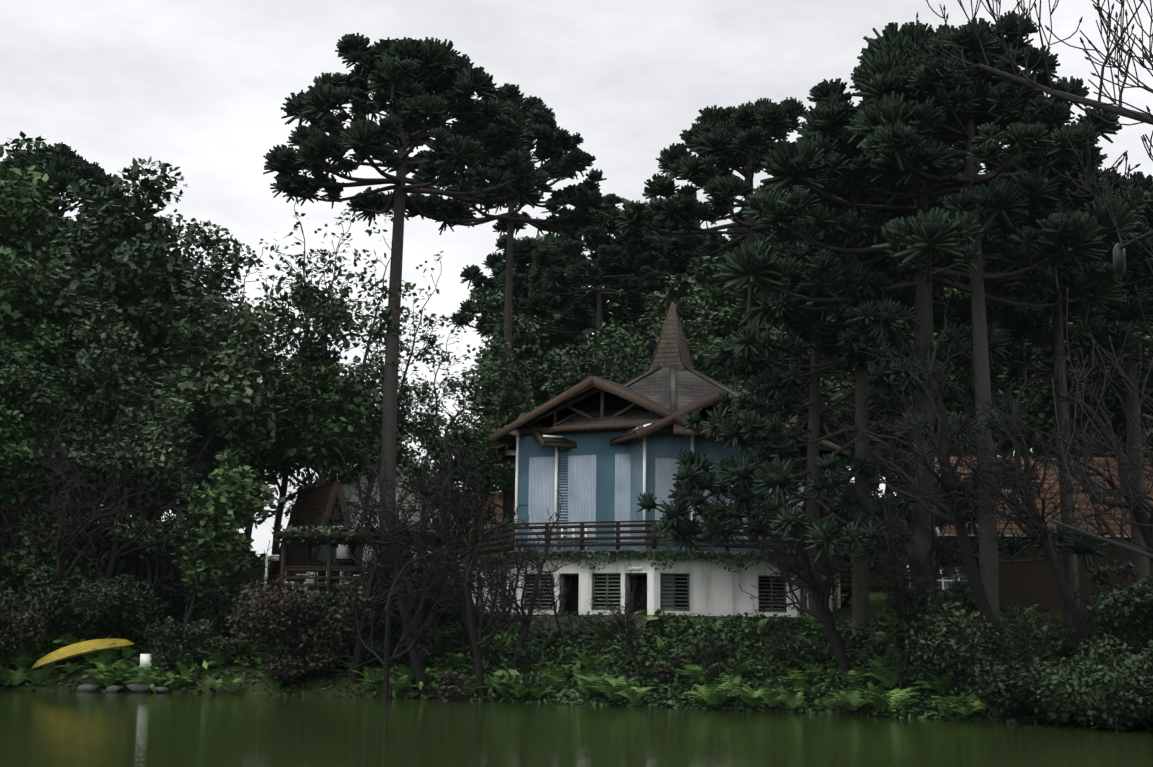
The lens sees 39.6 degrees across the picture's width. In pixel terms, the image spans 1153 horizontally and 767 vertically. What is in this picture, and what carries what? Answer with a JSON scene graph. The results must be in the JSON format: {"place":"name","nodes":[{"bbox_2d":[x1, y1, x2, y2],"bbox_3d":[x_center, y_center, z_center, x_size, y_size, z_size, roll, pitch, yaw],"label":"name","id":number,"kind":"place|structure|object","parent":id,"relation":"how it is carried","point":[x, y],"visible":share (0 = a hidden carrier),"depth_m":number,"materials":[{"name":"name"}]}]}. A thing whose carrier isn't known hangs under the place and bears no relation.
{"place":"outdoors","nodes":[
{"label":"outdoors","id":0,"kind":"place"},
{"bbox_2d":[338,463,465,576],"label":"house walls","id":1,"kind":"structure","parent":0,"point":[347,489],"depth_m":93.58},
{"bbox_2d":[0,690,1152,766],"bbox_3d":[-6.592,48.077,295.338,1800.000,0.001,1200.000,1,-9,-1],"label":"lake water","id":2,"kind":"structure","parent":0,"point":[87,729],"depth_m":36.97,"materials":[{"name":"liquid"}]},
{"bbox_2d":[0,556,1152,728],"bbox_3d":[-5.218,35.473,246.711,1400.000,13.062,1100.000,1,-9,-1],"label":"terrain","id":3,"kind":"structure","parent":0,"point":[313,681],"depth_m":58.35,"materials":[{"name":"soil"}]},
{"bbox_2d":[0,131,62,357],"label":"broadleaf tree","id":4,"kind":"object","parent":3,"relation":"on","point":[15,212],"visible":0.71,"depth_m":69.82,"materials":[{"name":"green plant"}]},
{"bbox_2d":[0,410,82,635],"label":"bare tree","id":5,"kind":"object","parent":3,"relation":"on","point":[39,546],"visible":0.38,"depth_m":62.97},
{"bbox_2d":[0,290,95,506],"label":"broadleaf tree","id":6,"kind":"object","parent":3,"relation":"on","point":[17,425],"visible":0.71,"depth_m":64.45,"materials":[{"name":"green plant"}]},
{"bbox_2d":[1,475,103,631],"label":"bright leaf tree","id":7,"kind":"object","parent":3,"relation":"on","point":[29,552],"visible":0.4,"depth_m":63.30,"materials":[{"name":"green plant"}]},
{"bbox_2d":[31,638,133,668],"bbox_3d":[-18.760,10.281,60.956,3.744,1.155,0.860,2,-9,-9],"label":"yellow kayak","id":8,"kind":"object","parent":3,"relation":"on","point":[75,649],"visible":0.94,"depth_m":60.66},
{"bbox_2d":[0,391,167,644],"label":"bare tree trunk","id":9,"kind":"object","parent":3,"relation":"on","point":[61,541],"visible":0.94,"depth_m":61.94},
{"bbox_2d":[0,142,167,267],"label":"araucaria tree","id":10,"kind":"object","parent":3,"relation":"on","point":[70,165],"visible":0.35,"depth_m":98.81,"materials":[{"name":"green plant"}]},
{"bbox_2d":[0,300,201,627],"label":"broadleaf tree","id":11,"kind":"object","parent":3,"relation":"on","point":[105,378],"visible":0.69,"depth_m":64.54,"materials":[{"name":"green plant"}]},
{"bbox_2d":[9,156,206,611],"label":"broadleaf tree","id":12,"kind":"object","parent":3,"relation":"on","point":[95,249],"visible":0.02,"depth_m":72.76,"materials":[{"name":"green plant"}]},
{"bbox_2d":[41,176,194,331],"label":"broadleaf tree","id":13,"kind":"object","parent":3,"relation":"on","point":[82,186],"depth_m":81.96,"materials":[{"name":"green plant"}]},
{"bbox_2d":[43,464,199,585],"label":"bare tree","id":14,"kind":"object","parent":3,"relation":"on","point":[143,575],"visible":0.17,"depth_m":64.30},
{"bbox_2d":[76,683,169,692],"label":"shore rocks","id":15,"kind":"object","parent":3,"relation":"on","point":[91,687],"visible":0.88,"depth_m":59.15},
{"bbox_2d":[0,182,297,579],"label":"broadleaf tree","id":16,"kind":"object","parent":3,"relation":"on","point":[238,398],"visible":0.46,"depth_m":69.74,"materials":[{"name":"green plant"}]},
{"bbox_2d":[97,219,233,520],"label":"broadleaf tree","id":17,"kind":"object","parent":3,"relation":"on","point":[205,240],"depth_m":114.93,"materials":[{"name":"green plant"}]},
{"bbox_2d":[78,415,253,590],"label":"bare tree","id":18,"kind":"object","parent":3,"relation":"on","point":[98,544],"visible":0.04,"depth_m":65.11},
{"bbox_2d":[86,398,251,637],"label":"bare tree","id":19,"kind":"object","parent":3,"relation":"on","point":[118,552],"visible":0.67,"depth_m":62.65,"materials":[{"name":"plant"}]},
{"bbox_2d":[112,481,286,652],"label":"bare tree","id":20,"kind":"object","parent":3,"relation":"on","point":[163,581],"visible":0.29,"depth_m":62.89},
{"bbox_2d":[147,238,262,521],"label":"broadleaf tree","id":21,"kind":"object","parent":3,"relation":"on","point":[216,277],"depth_m":102.81,"materials":[{"name":"green plant"}]},
{"bbox_2d":[164,448,267,637],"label":"tree","id":22,"kind":"object","parent":3,"relation":"on","point":[225,507],"visible":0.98,"depth_m":61.48,"materials":[{"name":"green plant"}]},
{"bbox_2d":[155,221,291,513],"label":"broadleaf tree","id":23,"kind":"object","parent":3,"relation":"on","point":[190,269],"depth_m":85.48,"materials":[{"name":"green plant"}]},
{"bbox_2d":[153,496,301,648],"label":"bare tree","id":24,"kind":"object","parent":3,"relation":"on","point":[188,614],"visible":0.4,"depth_m":61.19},
{"bbox_2d":[144,239,311,496],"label":"tall sparse tree","id":25,"kind":"object","parent":3,"relation":"on","point":[241,450],"visible":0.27,"depth_m":70.77,"materials":[{"name":"green plant"}]},
{"bbox_2d":[198,213,356,597],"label":"sparse tree","id":26,"kind":"object","parent":3,"relation":"on","point":[282,312],"visible":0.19,"depth_m":76.00,"materials":[{"name":"plant"}]},
{"bbox_2d":[239,209,404,518],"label":"tall sparse tree","id":27,"kind":"object","parent":3,"relation":"on","point":[306,360],"visible":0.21,"depth_m":79.08,"materials":[{"name":"green plant"}]},
{"bbox_2d":[297,482,362,591],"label":"a-frame chalet timber","id":28,"kind":"object","parent":3,"relation":"on","point":[337,493],"visible":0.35,"depth_m":68.81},
{"bbox_2d":[267,482,337,591],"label":"a-frame chalet roof","id":29,"kind":"structure","parent":28,"relation":"on","point":[308,506],"depth_m":70.50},
{"bbox_2d":[316,501,354,590],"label":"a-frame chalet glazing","id":30,"kind":"structure","parent":28,"relation":"in","point":[323,551],"depth_m":68.87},
{"bbox_2d":[262,208,422,487],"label":"tall sparse tree","id":31,"kind":"object","parent":3,"relation":"on","point":[323,436],"visible":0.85,"depth_m":72.07,"materials":[{"name":"green plant"}]},
{"bbox_2d":[243,202,444,581],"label":"sparse tree","id":32,"kind":"object","parent":3,"relation":"on","point":[282,488],"visible":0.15,"depth_m":78.30,"materials":[{"name":"plant"}]},
{"bbox_2d":[271,524,464,616],"bbox_3d":[-8.045,7.425,62.135,6.844,3.777,4.762,0,-9,6],"label":"porch","id":33,"kind":"object","parent":3,"relation":"on","point":[329,537],"visible":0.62,"depth_m":60.64,"materials":[{"name":"brown wood"}]},
{"bbox_2d":[322,251,454,561],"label":"tall sparse tree","id":34,"kind":"object","parent":3,"relation":"on","point":[402,396],"visible":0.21,"depth_m":87.62,"materials":[{"name":"green plant"}]},
{"bbox_2d":[325,530,468,698],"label":"bare tree","id":35,"kind":"object","parent":3,"relation":"on","point":[387,662],"visible":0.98,"depth_m":55.71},
{"bbox_2d":[263,33,543,568],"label":"tree","id":36,"kind":"object","parent":3,"relation":"on","point":[415,83],"visible":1,"depth_m":71.82,"materials":[{"name":"plant"}]},
{"bbox_2d":[337,417,485,698],"bbox_3d":[-5.801,6.789,59.221,5.265,10.328,8.351,1,-9,-1],"label":"bare tree trunk","id":37,"kind":"object","parent":3,"relation":"on","point":[417,666],"visible":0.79,"depth_m":56.94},
{"bbox_2d":[346,459,480,645],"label":"bare tree","id":38,"kind":"object","parent":3,"relation":"on","point":[440,543],"visible":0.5,"depth_m":59.22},
{"bbox_2d":[341,464,491,683],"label":"bare tree","id":39,"kind":"object","parent":3,"relation":"on","point":[371,580],"visible":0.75,"depth_m":57.88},
{"bbox_2d":[302,384,532,651],"bbox_3d":[-5.497,4.913,58.169,7.525,10.232,5.816,0,-9,6],"label":"bare tree","id":40,"kind":"object","parent":3,"relation":"on","point":[462,507],"visible":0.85,"depth_m":58.76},
{"bbox_2d":[379,311,483,558],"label":"tall sparse tree","id":41,"kind":"object","parent":3,"relation":"on","point":[421,438],"visible":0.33,"depth_m":92.84,"materials":[{"name":"green plant"}]},
{"bbox_2d":[0,494,908,623],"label":"understorey thicket","id":42,"kind":"object","parent":3,"relation":"on","point":[124,565],"visible":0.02,"depth_m":70.27,"materials":[{"name":"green plant"}]},
{"bbox_2d":[403,296,548,525],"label":"tall sparse tree","id":43,"kind":"object","parent":3,"relation":"on","point":[505,410],"visible":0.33,"depth_m":86.83,"materials":[{"name":"green plant"}]},
{"bbox_2d":[416,316,536,529],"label":"tall sparse tree","id":44,"kind":"object","parent":3,"relation":"on","point":[487,455],"visible":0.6,"depth_m":84.23,"materials":[{"name":"green plant"}]},
{"bbox_2d":[437,496,560,700],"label":"bare tree","id":45,"kind":"object","parent":3,"relation":"on","point":[477,643],"visible":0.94,"depth_m":55.27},
{"bbox_2d":[406,83,606,522],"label":"tree","id":46,"kind":"object","parent":3,"relation":"on","point":[536,117],"visible":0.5,"depth_m":88.39,"materials":[{"name":"plant"}]},
{"bbox_2d":[435,490,580,674],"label":"bare tree","id":47,"kind":"object","parent":3,"relation":"on","point":[524,634],"visible":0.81,"depth_m":56.78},
{"bbox_2d":[450,288,574,491],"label":"broadleaf tree","id":48,"kind":"object","parent":3,"relation":"on","point":[542,397],"visible":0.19,"depth_m":103.69,"materials":[{"name":"green plant"}]},
{"bbox_2d":[448,234,607,339],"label":"araucaria tree","id":49,"kind":"object","parent":3,"relation":"on","point":[530,303],"visible":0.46,"depth_m":125.42,"materials":[{"name":"green plant"}]},
{"bbox_2d":[477,233,609,426],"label":"tree","id":50,"kind":"object","parent":3,"relation":"on","point":[571,341],"visible":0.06,"depth_m":143.34,"materials":[{"name":"green plant"}]},
{"bbox_2d":[537,557,572,638],"bbox_3d":[-0.843,7.852,59.130,1.694,3.323,2.687,3,-9,-16],"label":"twiggy shrub","id":51,"kind":"object","parent":3,"relation":"on","point":[556,613],"visible":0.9,"depth_m":58.47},
{"bbox_2d":[0,557,1139,700],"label":"shrubs","id":52,"kind":"object","parent":3,"relation":"on","point":[289,616],"visible":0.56,"depth_m":58.21,"materials":[{"name":"plant"}]},
{"bbox_2d":[0,604,1151,720],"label":"bank ferns","id":53,"kind":"object","parent":3,"relation":"on","point":[718,694],"visible":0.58,"depth_m":54.76,"materials":[{"name":"plant"}]},
{"bbox_2d":[0,544,1152,730],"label":"bank shrubs","id":54,"kind":"object","parent":3,"relation":"on","point":[1102,687],"visible":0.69,"depth_m":49.64,"materials":[{"name":"plant"}]},
{"bbox_2d":[1,549,1152,729],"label":"bank ivy","id":55,"kind":"object","parent":3,"relation":"on","point":[1039,634],"visible":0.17,"depth_m":58.12,"materials":[{"name":"green plant"}]},
{"bbox_2d":[1,570,1152,727],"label":"plants","id":56,"kind":"object","parent":3,"relation":"on","point":[1020,721],"visible":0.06,"depth_m":50.13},
{"bbox_2d":[540,323,629,399],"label":"broadleaf tree","id":57,"kind":"object","parent":3,"relation":"on","point":[599,336],"visible":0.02,"depth_m":96.90,"materials":[{"name":"green plant"}]},
{"bbox_2d":[530,193,675,344],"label":"araucaria tree","id":58,"kind":"object","parent":3,"relation":"on","point":[605,246],"visible":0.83,"depth_m":112.30,"materials":[{"name":"green plant"}]},
{"bbox_2d":[562,564,648,683],"bbox_3d":[1.182,8.366,54.325,2.572,4.525,3.328,4,-9,-19],"label":"twiggy shrub","id":59,"kind":"object","parent":3,"relation":"on","point":[630,636],"visible":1,"depth_m":54.11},
{"bbox_2d":[547,289,674,397],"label":"broadleaf tree","id":60,"kind":"object","parent":3,"relation":"on","point":[639,327],"depth_m":96.94,"materials":[{"name":"green plant"}]},
{"bbox_2d":[592,287,658,383],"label":"tall sparse tree","id":61,"kind":"object","parent":3,"relation":"on","point":[626,367],"visible":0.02,"depth_m":80.67,"materials":[{"name":"green plant"}]},
{"bbox_2d":[577,192,721,351],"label":"tree","id":62,"kind":"object","parent":3,"relation":"on","point":[679,270],"visible":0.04,"depth_m":122.99,"materials":[{"name":"green plant"}]},
{"bbox_2d":[564,273,746,392],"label":"broadleaf tree","id":63,"kind":"object","parent":3,"relation":"on","point":[691,307],"depth_m":92.27,"materials":[{"name":"green plant"}]},
{"bbox_2d":[442,614,879,636],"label":"stone retaining wall","id":64,"kind":"structure","parent":3,"relation":"on","point":[546,624],"depth_m":58.48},
{"bbox_2d":[587,221,746,320],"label":"araucaria tree","id":65,"kind":"object","parent":3,"relation":"on","point":[659,240],"visible":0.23,"depth_m":117.43,"materials":[{"name":"green plant"}]},
{"bbox_2d":[469,377,870,603],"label":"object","id":66,"kind":"object","parent":3,"relation":"on","point":[568,443],"visible":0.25,"depth_m":62.49,"materials":[{"name":"wood"}]},
{"bbox_2d":[496,366,850,457],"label":"restaurant roof tiles","id":67,"kind":"object","parent":66,"relation":"on","point":[673,388],"visible":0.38,"depth_m":65.82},
{"bbox_2d":[489,302,850,461],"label":"restaurant verge boards","id":68,"kind":"object","parent":67,"relation":"attached to","point":[669,420],"visible":0.56,"depth_m":63.61,"materials":[{"name":"wood"}]},
{"bbox_2d":[649,308,694,371],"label":"spire","id":69,"kind":"structure","parent":67,"relation":"on","point":[667,355],"depth_m":68.96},
{"bbox_2d":[519,384,825,434],"bbox_3d":[4.088,1.304,65.519,14.229,2.150,7.763,1,-9,-1],"label":"roof truss","id":70,"kind":"object","parent":67,"relation":"attached to","point":[666,429],"visible":0.15,"depth_m":64.51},
{"bbox_2d":[633,315,747,392],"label":"broadleaf tree","id":71,"kind":"object","parent":3,"relation":"on","point":[699,352],"visible":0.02,"depth_m":84.87,"materials":[{"name":"green plant"}]},
{"bbox_2d":[372,608,1034,723],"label":"low bank plants","id":72,"kind":"object","parent":3,"relation":"on","point":[851,633],"visible":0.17,"depth_m":53.64,"materials":[{"name":"green plant"}]},
{"bbox_2d":[615,97,807,398],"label":"araucaria tree","id":73,"kind":"object","parent":3,"relation":"on","point":[720,142],"visible":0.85,"depth_m":80.14,"materials":[{"name":"green plant"}]},
{"bbox_2d":[686,626,740,684],"bbox_3d":[4.514,9.051,51.757,1.389,2.467,2.099,6,-10,-30],"label":"twiggy shrub","id":74,"kind":"object","parent":3,"relation":"on","point":[710,663],"visible":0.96,"depth_m":52.03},
{"bbox_2d":[677,256,784,344],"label":"broadleaf tree","id":75,"kind":"object","parent":3,"relation":"on","point":[727,327],"visible":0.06,"depth_m":100.02,"materials":[{"name":"green plant"}]},
{"bbox_2d":[691,209,790,332],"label":"araucaria tree","id":76,"kind":"object","parent":3,"relation":"on","point":[721,239],"visible":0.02,"depth_m":106.53,"materials":[{"name":"green plant"}]},
{"bbox_2d":[740,599,827,688],"bbox_3d":[6.718,8.447,51.740,2.453,3.034,1.547,7,-11,-34],"label":"twiggy shrub","id":77,"kind":"object","parent":3,"relation":"on","point":[776,640],"visible":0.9,"depth_m":51.49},
{"bbox_2d":[713,301,883,501],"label":"broadleaf tree","id":78,"kind":"object","parent":3,"relation":"on","point":[839,388],"visible":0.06,"depth_m":91.63,"materials":[{"name":"green plant"}]},
{"bbox_2d":[738,488,860,677],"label":"overhanging bare tree","id":79,"kind":"object","parent":3,"relation":"on","point":[825,614],"visible":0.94,"depth_m":50.26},
{"bbox_2d":[636,231,998,632],"bbox_3d":[8.458,1.382,55.528,11.021,15.323,11.665,-7,-12,40],"label":"tree","id":80,"kind":"object","parent":3,"relation":"on","point":[766,384],"visible":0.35,"depth_m":54.20,"materials":[{"name":"green plant"}]},
{"bbox_2d":[653,142,1107,629],"bbox_3d":[9.082,-0.057,54.400,12.966,18.027,13.723,7,-11,-35],"label":"tree","id":81,"kind":"object","parent":3,"relation":"on","point":[898,319],"visible":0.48,"depth_m":52.44,"materials":[{"name":"plant"}]},
{"bbox_2d":[826,276,1015,573],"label":"broadleaf tree","id":82,"kind":"object","parent":3,"relation":"on","point":[939,288],"visible":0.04,"depth_m":99.66,"materials":[{"name":"green plant"}]},
{"bbox_2d":[812,272,1035,663],"bbox_3d":[10.121,2.710,46.208,6.056,11.696,8.178,-1,-9,12],"label":"overhanging bare tree","id":83,"kind":"object","parent":3,"relation":"on","point":[955,515],"visible":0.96,"depth_m":46.37,"materials":[{"name":"wood"}]},
{"bbox_2d":[833,466,1017,659],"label":"bare tree trunk","id":84,"kind":"object","parent":3,"relation":"on","point":[894,569],"visible":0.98,"depth_m":48.17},
{"bbox_2d":[713,20,1141,628],"bbox_3d":[11.238,-1.794,51.980,13.094,20.886,13.454,-7,-12,41],"label":"tree","id":85,"kind":"object","parent":3,"relation":"on","point":[761,264],"visible":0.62,"depth_m":50.18,"materials":[{"name":"plant"}]},
{"bbox_2d":[884,516,975,631],"bbox_3d":[11.483,6.551,50.382,3.449,4.689,2.665,-2,-9,16],"label":"twiggy shrub","id":86,"kind":"object","parent":3,"relation":"on","point":[937,568],"visible":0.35,"depth_m":49.99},
{"bbox_2d":[876,261,1027,455],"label":"broadleaf tree","id":87,"kind":"object","parent":3,"relation":"on","point":[960,378],"visible":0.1,"depth_m":90.49,"materials":[{"name":"green plant"}]},
{"bbox_2d":[819,11,1121,639],"bbox_3d":[12.348,-1.548,50.336,9.349,20.207,9.487,5,-10,-26],"label":"araucaria tree","id":88,"kind":"object","parent":3,"relation":"on","point":[1037,135],"visible":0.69,"depth_m":49.34,"materials":[{"name":"green plant"}]},
{"bbox_2d":[897,337,1100,659],"bbox_3d":[12.497,3.445,45.922,4.845,9.357,6.542,-4,-10,29],"label":"bare tree","id":89,"kind":"object","parent":3,"relation":"on","point":[1034,520],"visible":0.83,"depth_m":45.81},
{"bbox_2d":[941,563,1085,712],"bbox_3d":[12.294,7.171,45.010,3.632,4.492,2.290,7,-11,-36],"label":"twiggy shrub","id":90,"kind":"object","parent":3,"relation":"on","point":[1028,654],"visible":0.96,"depth_m":45.23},
{"bbox_2d":[935,530,1152,609],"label":"neighbour house walls","id":91,"kind":"structure","parent":3,"relation":"on","point":[1035,585],"depth_m":60.92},
{"bbox_2d":[935,457,1152,534],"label":"tiled roof","id":92,"kind":"structure","parent":91,"relation":"on","point":[1114,526],"depth_m":62.54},
{"bbox_2d":[941,168,1152,628],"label":"araucaria tree","id":93,"kind":"object","parent":3,"relation":"on","point":[1139,272],"visible":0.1,"depth_m":54.85,"materials":[{"name":"plant"}]},
{"bbox_2d":[989,171,1152,590],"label":"araucaria tree","id":94,"kind":"object","parent":3,"relation":"on","point":[1034,325],"visible":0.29,"depth_m":58.88,"materials":[{"name":"green plant"}]},
{"bbox_2d":[996,282,1152,456],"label":"broadleaf tree","id":95,"kind":"object","parent":3,"relation":"on","point":[1045,415],"visible":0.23,"depth_m":73.83,"materials":[{"name":"green plant"}]},
{"bbox_2d":[1048,581,1101,662],"bbox_3d":[14.216,7.029,45.312,1.491,2.924,2.364,-3,-10,22],"label":"twiggy shrub","id":96,"kind":"object","parent":3,"relation":"on","point":[1088,632],"visible":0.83,"depth_m":45.49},
{"bbox_2d":[1011,348,1152,564],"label":"overhanging bare tree","id":97,"kind":"object","parent":3,"relation":"on","point":[1140,513],"visible":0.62,"depth_m":46.28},
{"bbox_2d":[1103,326,1152,452],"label":"broadleaf tree","id":98,"kind":"object","parent":3,"relation":"on","point":[1144,369],"visible":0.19,"depth_m":64.90,"materials":[{"name":"green plant"}]},
{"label":"bare tree trunk","id":99,"kind":"object","parent":3,"relation":"on","visible":0},
{"bbox_2d":[904,0,1152,558],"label":"bare tree","id":100,"kind":"object","parent":99,"relation":"attached to","point":[1119,261],"visible":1,"depth_m":8.04,"materials":[{"name":"brown plant"}]},
{"bbox_2d":[0,0,1152,556],"label":"sky","id":101,"kind":"structure","parent":0,"point":[201,87],"materials":[{"name":"white"}]},
{"bbox_2d":[503,391,783,614],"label":"windows","id":102,"kind":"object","parent":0,"point":[591,403],"depth_m":62.45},
{"bbox_2d":[471,557,840,616],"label":"restaurant podium walls","id":103,"kind":"structure","parent":0,"point":[715,590],"depth_m":61.43,"materials":[{"name":"paint"}]},
{"bbox_2d":[481,550,800,562],"bbox_3d":[3.347,7.637,68.333,16.105,0.280,16.105,1,-9,-1],"label":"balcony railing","id":104,"kind":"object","parent":103,"relation":"on","point":[684,556],"depth_m":61.30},
{"bbox_2d":[478,573,834,616],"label":"shuttered windows","id":105,"kind":"structure","parent":103,"relation":"attached to","point":[668,593],"depth_m":61.42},
{"bbox_2d":[517,431,807,553],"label":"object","id":106,"kind":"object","parent":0,"point":[657,446],"visible":0.15,"depth_m":63.56,"materials":[{"name":"paint"}]},
{"bbox_2d":[528,451,805,546],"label":"windows","id":107,"kind":"structure","parent":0,"point":[582,488],"depth_m":64.18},
{"bbox_2d":[506,424,830,569],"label":"white restaurant trim","id":108,"kind":"structure","parent":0,"point":[515,432],"depth_m":64.51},
{"bbox_2d":[558,447,786,545],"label":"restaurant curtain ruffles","id":109,"kind":"object","parent":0,"point":[563,474],"visible":0.03,"depth_m":64.61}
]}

